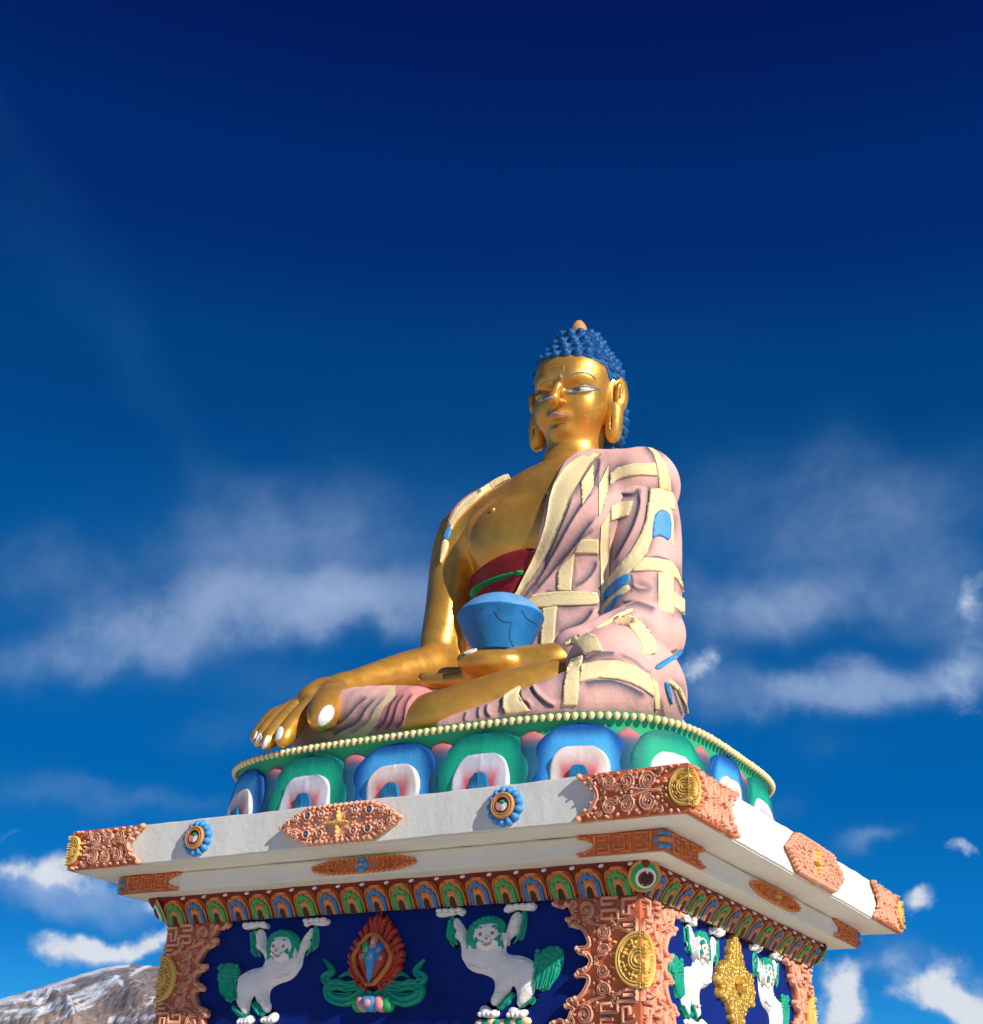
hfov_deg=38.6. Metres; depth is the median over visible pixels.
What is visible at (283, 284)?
sky
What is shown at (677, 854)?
slab
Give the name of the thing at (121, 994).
mountain
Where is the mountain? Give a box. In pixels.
[0,964,159,1023]
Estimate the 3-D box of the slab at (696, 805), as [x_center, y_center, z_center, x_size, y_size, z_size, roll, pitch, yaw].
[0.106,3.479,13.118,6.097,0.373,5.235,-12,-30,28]
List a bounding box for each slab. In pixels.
[64,763,905,934]
[117,829,861,949]
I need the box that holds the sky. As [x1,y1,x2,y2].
[0,0,982,1023]
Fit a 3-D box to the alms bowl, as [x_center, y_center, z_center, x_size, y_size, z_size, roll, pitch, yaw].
[0.084,1.097,13.456,0.850,0.615,0.816,-12,-30,28]
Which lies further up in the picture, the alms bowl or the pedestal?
the alms bowl
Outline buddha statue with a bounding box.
[250,320,688,749]
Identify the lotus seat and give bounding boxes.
[227,711,775,820]
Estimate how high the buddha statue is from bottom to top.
5.677 m
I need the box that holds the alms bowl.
[457,592,543,649]
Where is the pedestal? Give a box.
[149,860,826,1023]
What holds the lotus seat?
on the slab at (696, 805)

